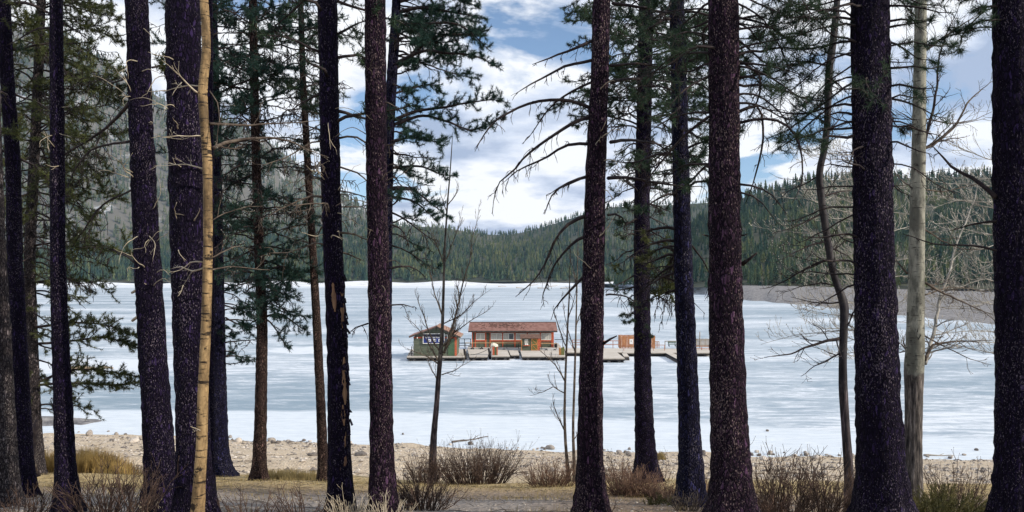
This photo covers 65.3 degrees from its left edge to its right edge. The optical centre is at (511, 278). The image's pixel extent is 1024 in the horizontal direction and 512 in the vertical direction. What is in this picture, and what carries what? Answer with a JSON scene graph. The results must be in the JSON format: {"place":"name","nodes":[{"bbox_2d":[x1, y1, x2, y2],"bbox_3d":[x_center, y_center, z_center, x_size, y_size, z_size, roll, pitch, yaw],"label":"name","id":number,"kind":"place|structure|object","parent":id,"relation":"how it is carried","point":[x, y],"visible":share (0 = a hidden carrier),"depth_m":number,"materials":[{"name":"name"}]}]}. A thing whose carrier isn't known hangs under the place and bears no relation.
{"place":"outdoors","nodes":[
{"label":"outdoors","id":0,"kind":"place"},
{"bbox_2d":[45,448,53,472],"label":"tall grass","id":1,"kind":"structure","parent":0,"point":[48,461],"depth_m":16.26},
{"bbox_2d":[50,443,132,472],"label":"tall grass","id":2,"kind":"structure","parent":0,"point":[85,461],"depth_m":16.22,"materials":[{"name":"plant"}]},
{"bbox_2d":[92,459,141,474],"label":"tall grass","id":3,"kind":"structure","parent":0,"point":[111,469],"depth_m":15.81,"materials":[{"name":"plant"}]},
{"bbox_2d":[0,29,394,249],"bbox_3d":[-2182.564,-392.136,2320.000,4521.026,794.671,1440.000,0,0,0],"label":"mountain","id":4,"kind":"structure","parent":0,"point":[117,210],"depth_m":2076.27,"materials":[{"name":"plant"}]},
{"bbox_2d":[1,19,407,246],"bbox_3d":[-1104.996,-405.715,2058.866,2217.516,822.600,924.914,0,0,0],"label":"mountain forest","id":5,"kind":"object","parent":4,"relation":"on","point":[272,182],"visible":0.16,"depth_m":2135.59,"materials":[{"name":"plant"}]},
{"bbox_2d":[246,467,316,480],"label":"tall grass","id":6,"kind":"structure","parent":0,"point":[293,474],"depth_m":14.99,"materials":[{"name":"plant"}]},
{"bbox_2d":[37,281,628,285],"bbox_3d":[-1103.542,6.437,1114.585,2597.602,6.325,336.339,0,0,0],"label":"shore","id":7,"kind":"structure","parent":0,"point":[365,283],"depth_m":1129.06,"materials":[{"name":"snow"}]},
{"bbox_2d":[39,203,707,281],"bbox_3d":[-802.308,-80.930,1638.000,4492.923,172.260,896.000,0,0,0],"label":"hill","id":8,"kind":"structure","parent":0,"point":[482,279],"depth_m":1517.94,"materials":[{"name":"plant"}]},
{"bbox_2d":[23,198,707,281],"bbox_3d":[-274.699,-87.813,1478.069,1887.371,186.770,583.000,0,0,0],"label":"hillside forest","id":9,"kind":"object","parent":8,"relation":"on","point":[122,265],"visible":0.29,"depth_m":1385.60,"materials":[{"name":"plant"}]},
{"bbox_2d":[0,433,992,511],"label":"ground","id":10,"kind":"structure","parent":0,"point":[286,462],"depth_m":15.04,"materials":[{"name":"sand"}]},
{"bbox_2d":[0,93,25,507],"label":"pine tree","id":11,"kind":"object","parent":10,"relation":"on","point":[9,465],"visible":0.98,"depth_m":8.45,"materials":[{"name":"brown plant"}]},
{"bbox_2d":[33,416,40,476],"bbox_3d":[-7.470,2.636,12.474,0.224,0.980,0.184,0,0,0],"label":"broken snag","id":12,"kind":"object","parent":10,"relation":"on","point":[35,429],"visible":0.57,"depth_m":12.48,"materials":[{"name":"brown wood"}]},
{"bbox_2d":[0,480,83,511],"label":"shrub","id":13,"kind":"object","parent":10,"relation":"on","point":[34,508],"visible":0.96,"depth_m":6.38,"materials":[{"name":"brown plant"}]},
{"bbox_2d":[8,0,87,511],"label":"pine tree","id":14,"kind":"object","parent":10,"relation":"on","point":[65,467],"visible":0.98,"depth_m":7.35,"materials":[{"name":"brown plant"}]},
{"bbox_2d":[0,0,104,497],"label":"pine tree","id":15,"kind":"object","parent":10,"relation":"on","point":[11,133],"visible":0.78,"depth_m":9.44,"materials":[{"name":"brown plant"}]},
{"bbox_2d":[0,0,139,474],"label":"pine tree","id":16,"kind":"object","parent":10,"relation":"on","point":[38,86],"visible":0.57,"depth_m":14.99,"materials":[{"name":"green plant"}]},
{"bbox_2d":[42,416,101,425],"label":"gravel bar","id":17,"kind":"object","parent":10,"relation":"on","point":[47,420],"visible":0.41,"depth_m":50.84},
{"bbox_2d":[44,451,162,511],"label":"shrub","id":18,"kind":"object","parent":10,"relation":"on","point":[110,503],"visible":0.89,"depth_m":6.28,"materials":[{"name":"brown plant"}]},
{"bbox_2d":[39,0,174,511],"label":"pine tree","id":19,"kind":"object","parent":10,"relation":"on","point":[158,441],"visible":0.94,"depth_m":7.02,"materials":[{"name":"brown plant"}]},
{"bbox_2d":[128,437,139,442],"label":"rock","id":20,"kind":"object","parent":10,"relation":"on","point":[134,439],"visible":0.73,"depth_m":40.63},
{"bbox_2d":[108,454,187,511],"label":"shrub","id":21,"kind":"object","parent":10,"relation":"on","point":[146,507],"visible":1,"depth_m":6.00,"materials":[{"name":"brown plant"}]},
{"bbox_2d":[131,0,220,511],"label":"pine tree","id":22,"kind":"object","parent":10,"relation":"on","point":[183,34],"visible":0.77,"depth_m":6.19,"materials":[{"name":"brown plant"}]},
{"bbox_2d":[208,0,216,493],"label":"pine tree","id":23,"kind":"object","parent":10,"relation":"on","point":[211,369],"visible":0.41,"depth_m":8.98,"materials":[{"name":"brown plant"}]},
{"bbox_2d":[148,0,282,476],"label":"pine tree","id":24,"kind":"object","parent":10,"relation":"on","point":[224,466],"visible":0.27,"depth_m":15.50,"materials":[{"name":"green plant"}]},
{"bbox_2d":[150,0,327,511],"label":"tree","id":25,"kind":"object","parent":10,"relation":"on","point":[198,491],"visible":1,"depth_m":5.77,"materials":[{"name":"beige plant"}]},
{"bbox_2d":[216,484,280,511],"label":"shrub","id":26,"kind":"object","parent":10,"relation":"on","point":[230,508],"visible":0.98,"depth_m":6.20,"materials":[{"name":"brown plant"}]},
{"bbox_2d":[150,0,347,480],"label":"pine tree","id":27,"kind":"object","parent":10,"relation":"on","point":[262,300],"visible":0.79,"depth_m":14.07,"materials":[{"name":"green plant"}]},
{"bbox_2d":[222,0,364,481],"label":"pine tree","id":28,"kind":"object","parent":10,"relation":"on","point":[322,452],"visible":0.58,"depth_m":14.33,"materials":[{"name":"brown plant"}]},
{"bbox_2d":[266,482,330,511],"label":"shrub","id":29,"kind":"object","parent":10,"relation":"on","point":[292,502],"visible":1,"depth_m":6.30,"materials":[{"name":"beige plant"}]},
{"bbox_2d":[245,0,425,511],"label":"pine tree","id":30,"kind":"object","parent":10,"relation":"on","point":[339,422],"visible":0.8,"depth_m":6.73,"materials":[{"name":"green plant"}]},
{"bbox_2d":[320,485,373,511],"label":"shrub","id":31,"kind":"object","parent":10,"relation":"on","point":[340,508],"visible":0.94,"depth_m":6.51,"materials":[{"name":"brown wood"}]},
{"bbox_2d":[333,0,424,511],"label":"pine tree","id":32,"kind":"object","parent":10,"relation":"on","point":[382,474],"visible":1,"depth_m":6.52,"materials":[{"name":"brown plant"}]},
{"bbox_2d":[361,487,417,511],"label":"shrub","id":33,"kind":"object","parent":10,"relation":"on","point":[384,509],"visible":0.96,"depth_m":6.41,"materials":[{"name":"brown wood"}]},
{"bbox_2d":[398,448,455,483],"bbox_3d":[-1.657,3.515,15.032,0.981,0.794,0.982,0,0,-39],"label":"shrub","id":34,"kind":"object","parent":10,"relation":"on","point":[419,475],"visible":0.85,"depth_m":14.90,"materials":[{"name":"brown plant"}]},
{"bbox_2d":[397,463,471,510],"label":"shrub","id":35,"kind":"object","parent":10,"relation":"on","point":[415,493],"visible":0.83,"depth_m":7.95,"materials":[{"name":"brown plant"}]},
{"bbox_2d":[37,503,840,511],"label":"dry grass","id":36,"kind":"structure","parent":10,"relation":"on","point":[486,511],"depth_m":7.57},
{"bbox_2d":[398,132,494,479],"bbox_3d":[-1.256,0.618,15.765,1.896,7.020,0.848,0,0,0],"label":"young tree","id":37,"kind":"object","parent":10,"relation":"on","point":[434,427],"visible":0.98,"depth_m":15.77,"materials":[{"name":"brown plant"}]},
{"bbox_2d":[386,0,511,349],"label":"pine tree","id":38,"kind":"object","parent":10,"relation":"on","point":[434,11],"visible":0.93,"depth_m":12.93,"materials":[{"name":"green plant"}]},
{"bbox_2d":[417,430,542,484],"bbox_3d":[-0.602,3.454,15.236,2.450,1.216,1.785,0,0,0],"label":"shrub","id":39,"kind":"object","parent":10,"relation":"on","point":[493,472],"visible":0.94,"depth_m":15.04,"materials":[{"name":"brown plant"}]},
{"bbox_2d":[8,495,979,511],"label":"path gravel","id":40,"kind":"structure","parent":10,"relation":"on","point":[495,508],"depth_m":8.44,"materials":[{"name":"gravel"}]},
{"bbox_2d":[6,477,986,511],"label":"fallen twigs","id":41,"kind":"object","parent":10,"relation":"on","point":[407,494],"visible":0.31,"depth_m":10.29,"materials":[{"name":"brown wood"}]},
{"bbox_2d":[46,439,988,481],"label":"washed up twigs","id":42,"kind":"object","parent":10,"relation":"on","point":[250,461],"visible":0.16,"depth_m":28.03,"materials":[{"name":"brown wood"}]},
{"bbox_2d":[43,435,993,482],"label":"beach gravel","id":43,"kind":"structure","parent":10,"relation":"on","point":[414,453],"depth_m":35.06,"materials":[{"name":"gravel"}]},
{"bbox_2d":[515,450,576,487],"bbox_3d":[0.602,3.200,13.159,1.187,0.675,1.159,0,0,-43],"label":"shrub","id":44,"kind":"object","parent":10,"relation":"on","point":[545,476],"visible":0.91,"depth_m":13.13,"materials":[{"name":"brown plant"}]},
{"bbox_2d":[528,240,577,478],"bbox_3d":[0.760,1.563,14.850,0.926,4.620,0.528,0,0,0],"label":"young tree","id":45,"kind":"object","parent":10,"relation":"on","point":[564,418],"visible":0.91,"depth_m":14.79,"materials":[{"name":"brown wood"}]},
{"bbox_2d":[561,249,580,481],"bbox_3d":[1.114,1.375,14.633,0.443,4.920,0.699,0,0,16],"label":"young tree","id":46,"kind":"object","parent":10,"relation":"on","point":[573,418],"visible":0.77,"depth_m":14.59,"materials":[{"name":"plant"}]},
{"bbox_2d":[474,0,706,511],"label":"pine tree","id":47,"kind":"object","parent":10,"relation":"on","point":[590,493],"visible":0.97,"depth_m":6.53,"materials":[{"name":"green plant"}]},
{"bbox_2d":[604,449,632,481],"bbox_3d":[2.115,3.662,15.484,0.914,0.757,0.702,0,0,9],"label":"shrub","id":48,"kind":"object","parent":10,"relation":"on","point":[615,468],"visible":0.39,"depth_m":15.47,"materials":[{"name":"brown plant"}]},
{"bbox_2d":[605,457,674,497],"bbox_3d":[1.596,2.620,10.405,1.142,0.590,0.997,0,0,0],"label":"shrub","id":49,"kind":"object","parent":10,"relation":"on","point":[630,487],"visible":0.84,"depth_m":10.32,"materials":[{"name":"brown plant"}]},
{"bbox_2d":[535,0,755,482],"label":"pine tree","id":50,"kind":"object","parent":10,"relation":"on","point":[645,447],"visible":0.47,"depth_m":14.26,"materials":[{"name":"green plant"}]},
{"bbox_2d":[642,490,671,505],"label":"juniper bush","id":51,"kind":"object","parent":10,"relation":"on","point":[650,502],"visible":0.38,"depth_m":8.59,"materials":[{"name":"green plant"}]},
{"bbox_2d":[644,479,675,501],"bbox_3d":[1.811,2.484,9.270,0.567,0.332,0.448,0,0,0],"label":"shrub","id":52,"kind":"object","parent":10,"relation":"on","point":[672,490],"visible":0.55,"depth_m":9.24,"materials":[{"name":"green plant"}]},
{"bbox_2d":[657,450,665,460],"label":"tall grass","id":53,"kind":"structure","parent":10,"relation":"on","point":[660,455],"depth_m":35.89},
{"bbox_2d":[657,449,677,479],"bbox_3d":[3.040,3.873,16.451,0.827,0.774,0.665,0,0,-43],"label":"shrub","id":54,"kind":"object","parent":10,"relation":"on","point":[666,467],"visible":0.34,"depth_m":16.48,"materials":[{"name":"brown plant"}]},
{"bbox_2d":[661,486,706,511],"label":"shrub","id":55,"kind":"object","parent":10,"relation":"on","point":[693,506],"visible":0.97,"depth_m":7.70,"materials":[{"name":"plant"}]},
{"bbox_2d":[606,0,777,507],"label":"pine tree","id":56,"kind":"object","parent":10,"relation":"on","point":[690,475],"visible":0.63,"depth_m":8.32,"materials":[{"name":"green plant"}]},
{"bbox_2d":[615,0,848,511],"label":"pine tree","id":57,"kind":"object","parent":10,"relation":"on","point":[731,488],"visible":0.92,"depth_m":5.91,"materials":[{"name":"green plant"}]},
{"bbox_2d":[706,438,837,511],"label":"shrub","id":58,"kind":"object","parent":10,"relation":"on","point":[771,490],"visible":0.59,"depth_m":7.40,"materials":[{"name":"brown plant"}]},
{"bbox_2d":[757,490,799,511],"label":"shrub","id":59,"kind":"object","parent":10,"relation":"on","point":[767,503],"visible":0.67,"depth_m":6.58,"materials":[{"name":"red plant"}]},
{"bbox_2d":[750,0,853,509],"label":"aspen tree","id":60,"kind":"object","parent":10,"relation":"on","point":[845,316],"visible":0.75,"depth_m":7.58,"materials":[{"name":"grey plant"}]},
{"bbox_2d":[749,128,854,363],"bbox_3d":[4.316,0.434,11.481,1.690,5.595,1.316,0,0,0],"label":"young tree","id":61,"kind":"object","parent":10,"relation":"on","point":[837,255],"visible":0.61,"depth_m":11.57,"materials":[{"name":"grey plant"}]},
{"bbox_2d":[775,444,855,511],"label":"shrub","id":62,"kind":"object","parent":10,"relation":"on","point":[824,505],"visible":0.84,"depth_m":6.87,"materials":[{"name":"brown plant"}]},
{"bbox_2d":[748,0,963,511],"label":"pine tree","id":63,"kind":"object","parent":10,"relation":"on","point":[882,482],"visible":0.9,"depth_m":5.89,"materials":[{"name":"brown plant"}]},
{"bbox_2d":[793,159,959,356],"bbox_3d":[6.207,0.713,13.458,2.969,5.905,1.310,0,0,0],"label":"young tree","id":64,"kind":"object","parent":10,"relation":"on","point":[903,258],"visible":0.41,"depth_m":13.53,"materials":[{"name":"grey plant"}]},
{"bbox_2d":[913,497,971,511],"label":"juniper bush","id":65,"kind":"object","parent":10,"relation":"on","point":[929,509],"visible":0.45,"depth_m":7.09,"materials":[{"name":"green plant"}]},
{"bbox_2d":[892,0,993,503],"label":"aspen tree","id":66,"kind":"object","parent":10,"relation":"on","point":[916,358],"visible":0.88,"depth_m":8.25,"materials":[{"name":"grey plant"}]},
{"bbox_2d":[898,130,994,353],"bbox_3d":[6.910,0.478,12.524,1.886,5.904,1.125,0,0,0],"label":"young tree","id":67,"kind":"object","parent":10,"relation":"on","point":[989,331],"visible":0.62,"depth_m":12.44,"materials":[{"name":"grey plant"}]},
{"bbox_2d":[912,481,987,511],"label":"juniper bush","id":68,"kind":"object","parent":10,"relation":"on","point":[963,506],"visible":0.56,"depth_m":7.48,"materials":[{"name":"green plant"}]},
{"bbox_2d":[923,447,990,507],"bbox_3d":[4.876,2.257,8.805,0.805,0.706,0.775,0,0,12],"label":"shrub","id":69,"kind":"object","parent":10,"relation":"on","point":[959,495],"visible":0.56,"depth_m":8.83,"materials":[{"name":"brown plant"}]},
{"bbox_2d":[904,0,1023,511],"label":"pine tree","id":70,"kind":"object","parent":10,"relation":"on","point":[1006,192],"visible":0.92,"depth_m":5.92,"materials":[{"name":"brown plant"}]},
{"bbox_2d":[11,0,992,234],"label":"sky","id":71,"kind":"structure","parent":0,"point":[524,33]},
{"bbox_2d":[26,471,990,505],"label":"dry grass","id":72,"kind":"structure","parent":0,"point":[452,486],"depth_m":11.94,"materials":[{"name":"plant"}]},
{"bbox_2d":[36,282,994,459],"bbox_3d":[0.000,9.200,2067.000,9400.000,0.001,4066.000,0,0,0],"label":"frozen lake","id":73,"kind":"structure","parent":0,"point":[789,406],"depth_m":71.36,"materials":[{"name":"ice"}]},
{"bbox_2d":[407,349,466,360],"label":"floating dock","id":74,"kind":"object","parent":73,"relation":"on","point":[457,357],"visible":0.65,"depth_m":89.15,"materials":[{"name":"grey wood"}]},
{"bbox_2d":[409,323,463,355],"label":"floating cabin","id":75,"kind":"object","parent":74,"relation":"on","point":[452,349],"visible":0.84,"depth_m":90.28,"materials":[{"name":"green paint"}]},
{"bbox_2d":[423,333,444,343],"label":"hire sign","id":76,"kind":"object","parent":75,"relation":"attached to","point":[433,335],"visible":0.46,"depth_m":90.12,"materials":[{"name":"white paint"}]},
{"bbox_2d":[448,339,454,355],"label":"door","id":77,"kind":"structure","parent":75,"relation":"in","point":[451,348],"depth_m":90.23,"materials":[{"name":"green paint"}]},
{"bbox_2d":[451,436,487,442],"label":"driftwood","id":78,"kind":"object","parent":73,"relation":"on","point":[454,441],"visible":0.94,"depth_m":45.23,"materials":[{"name":"grey wood"}]},
{"bbox_2d":[467,349,488,360],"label":"floating dock","id":79,"kind":"object","parent":73,"relation":"on","point":[483,355],"visible":0.84,"depth_m":93.07,"materials":[{"name":"grey wood"}]},
{"bbox_2d":[492,350,509,359],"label":"floating dock","id":80,"kind":"object","parent":73,"relation":"on","point":[504,354],"visible":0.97,"depth_m":90.78,"materials":[{"name":"grey wood"}]},
{"bbox_2d":[490,343,497,354],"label":"litter bin","id":81,"kind":"object","parent":80,"relation":"on","point":[494,346],"visible":1,"depth_m":91.13,"materials":[{"name":"paint"}]},
{"bbox_2d":[508,350,518,358],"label":"floating dock","id":82,"kind":"object","parent":73,"relation":"on","point":[514,354],"visible":0.99,"depth_m":93.18,"materials":[{"name":"grey wood"}]},
{"bbox_2d":[467,343,561,352],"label":"cabin platform","id":83,"kind":"structure","parent":73,"relation":"on","point":[519,349],"depth_m":98.88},
{"bbox_2d":[468,322,556,346],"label":"floating cabin","id":84,"kind":"object","parent":83,"relation":"on","point":[500,334],"visible":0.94,"depth_m":99.78,"materials":[{"name":"red paint"}]},
{"bbox_2d":[476,333,484,339],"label":"window","id":85,"kind":"structure","parent":84,"relation":"in","point":[479,336],"depth_m":99.73,"materials":[{"name":"glass"}]},
{"bbox_2d":[491,333,501,339],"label":"window","id":86,"kind":"structure","parent":84,"relation":"in","point":[494,336],"depth_m":99.78,"materials":[{"name":"glass"}]},
{"bbox_2d":[503,333,513,339],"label":"window","id":87,"kind":"structure","parent":84,"relation":"in","point":[506,336],"depth_m":99.78,"materials":[{"name":"glass"}]},
{"bbox_2d":[541,333,550,339],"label":"window","id":88,"kind":"structure","parent":84,"relation":"in","point":[544,336],"depth_m":99.78,"materials":[{"name":"glass"}]},
{"bbox_2d":[520,350,545,359],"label":"floating dock","id":89,"kind":"object","parent":73,"relation":"on","point":[528,355],"visible":0.94,"depth_m":90.72,"materials":[{"name":"beige wood"}]},
{"bbox_2d":[520,334,540,350],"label":"ticket kiosk","id":90,"kind":"object","parent":89,"relation":"on","point":[533,339],"visible":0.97,"depth_m":96.97,"materials":[{"name":"green paint"}]},
{"bbox_2d":[531,339,537,349],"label":"door","id":91,"kind":"structure","parent":90,"relation":"in","point":[533,341],"depth_m":96.97,"materials":[{"name":"yellow paint"}]},
{"bbox_2d":[544,350,564,360],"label":"floating dock","id":92,"kind":"object","parent":73,"relation":"on","point":[553,356],"visible":0.79,"depth_m":90.67,"materials":[{"name":"wood"}]},
{"bbox_2d":[564,348,622,355],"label":"walkway float","id":93,"kind":"object","parent":73,"relation":"on","point":[571,351],"visible":0.5,"depth_m":97.10,"materials":[{"name":"plastic"}]},
{"bbox_2d":[603,351,624,362],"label":"floating dock","id":94,"kind":"object","parent":73,"relation":"on","point":[608,356],"visible":0.62,"depth_m":88.41,"materials":[{"name":"wood"}]},
{"bbox_2d":[618,335,654,348],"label":"board enclosure","id":95,"kind":"object","parent":73,"relation":"on","point":[622,338],"visible":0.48,"depth_m":100.99,"materials":[{"name":"wood"}]},
{"bbox_2d":[623,349,708,356],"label":"walkway float","id":96,"kind":"object","parent":73,"relation":"on","point":[704,352],"visible":0.59,"depth_m":95.69,"materials":[{"name":"plastic"}]},
{"bbox_2d":[665,353,676,362],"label":"floating dock","id":97,"kind":"object","parent":73,"relation":"on","point":[672,356],"visible":0.62,"depth_m":90.74,"materials":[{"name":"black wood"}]},
{"bbox_2d":[696,339,708,346],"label":"slat fence","id":98,"kind":"object","parent":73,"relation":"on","point":[705,343],"visible":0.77,"depth_m":102.48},
{"bbox_2d":[573,283,707,294],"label":"shore","id":99,"kind":"structure","parent":0,"point":[699,290],"depth_m":620.99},
{"bbox_2d":[652,178,993,288],"bbox_3d":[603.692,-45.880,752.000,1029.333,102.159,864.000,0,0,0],"label":"hill","id":100,"kind":"structure","parent":0,"point":[903,285],"depth_m":547.91,"materials":[{"name":"plant"}]},
{"bbox_2d":[748,264,753,285],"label":"conifer tree","id":101,"kind":"object","parent":100,"relation":"on","point":[750,280],"visible":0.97,"depth_m":431.45,"materials":[{"name":"plant"}]},
{"bbox_2d":[754,258,761,282],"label":"conifer tree","id":102,"kind":"object","parent":100,"relation":"on","point":[757,268],"visible":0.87,"depth_m":437.67,"materials":[{"name":"plant"}]},
{"bbox_2d":[773,256,779,281],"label":"conifer tree","id":103,"kind":"object","parent":100,"relation":"on","point":[776,274],"visible":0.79,"depth_m":436.02,"materials":[{"name":"plant"}]},
{"bbox_2d":[784,262,792,283],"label":"conifer tree","id":104,"kind":"object","parent":100,"relation":"on","point":[788,272],"visible":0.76,"depth_m":425.99,"materials":[{"name":"plant"}]},
{"bbox_2d":[613,164,993,287],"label":"hillside forest","id":105,"kind":"object","parent":100,"relation":"on","point":[701,222],"visible":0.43,"depth_m":575.36,"materials":[{"name":"plant"}]},
{"bbox_2d":[899,261,904,283],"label":"conifer tree","id":106,"kind":"object","parent":100,"relation":"on","point":[901,277],"visible":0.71,"depth_m":420.06,"materials":[{"name":"plant"}]},
{"bbox_2d":[927,259,933,281],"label":"conifer tree","id":107,"kind":"object","parent":100,"relation":"on","point":[929,273],"visible":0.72,"depth_m":421.35,"materials":[{"name":"plant"}]},
{"bbox_2d":[956,259,962,284],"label":"conifer tree","id":108,"kind":"object","parent":100,"relation":"on","point":[960,275],"visible":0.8,"depth_m":413.38,"materials":[{"name":"plant"}]},
{"bbox_2d":[964,261,973,285],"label":"conifer tree","id":109,"kind":"object","parent":100,"relation":"on","point":[969,270],"visible":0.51,"depth_m":405.39,"materials":[{"name":"plant"}]},
{"bbox_2d":[972,261,981,285],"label":"conifer tree","id":110,"kind":"object","parent":100,"relation":"on","point":[977,273],"visible":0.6,"depth_m":409.20,"materials":[{"name":"plant"}]},
{"bbox_2d":[742,285,994,324],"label":"gravel bank","id":111,"kind":"structure","parent":0,"point":[754,293],"depth_m":301.76,"materials":[{"name":"gravel"}]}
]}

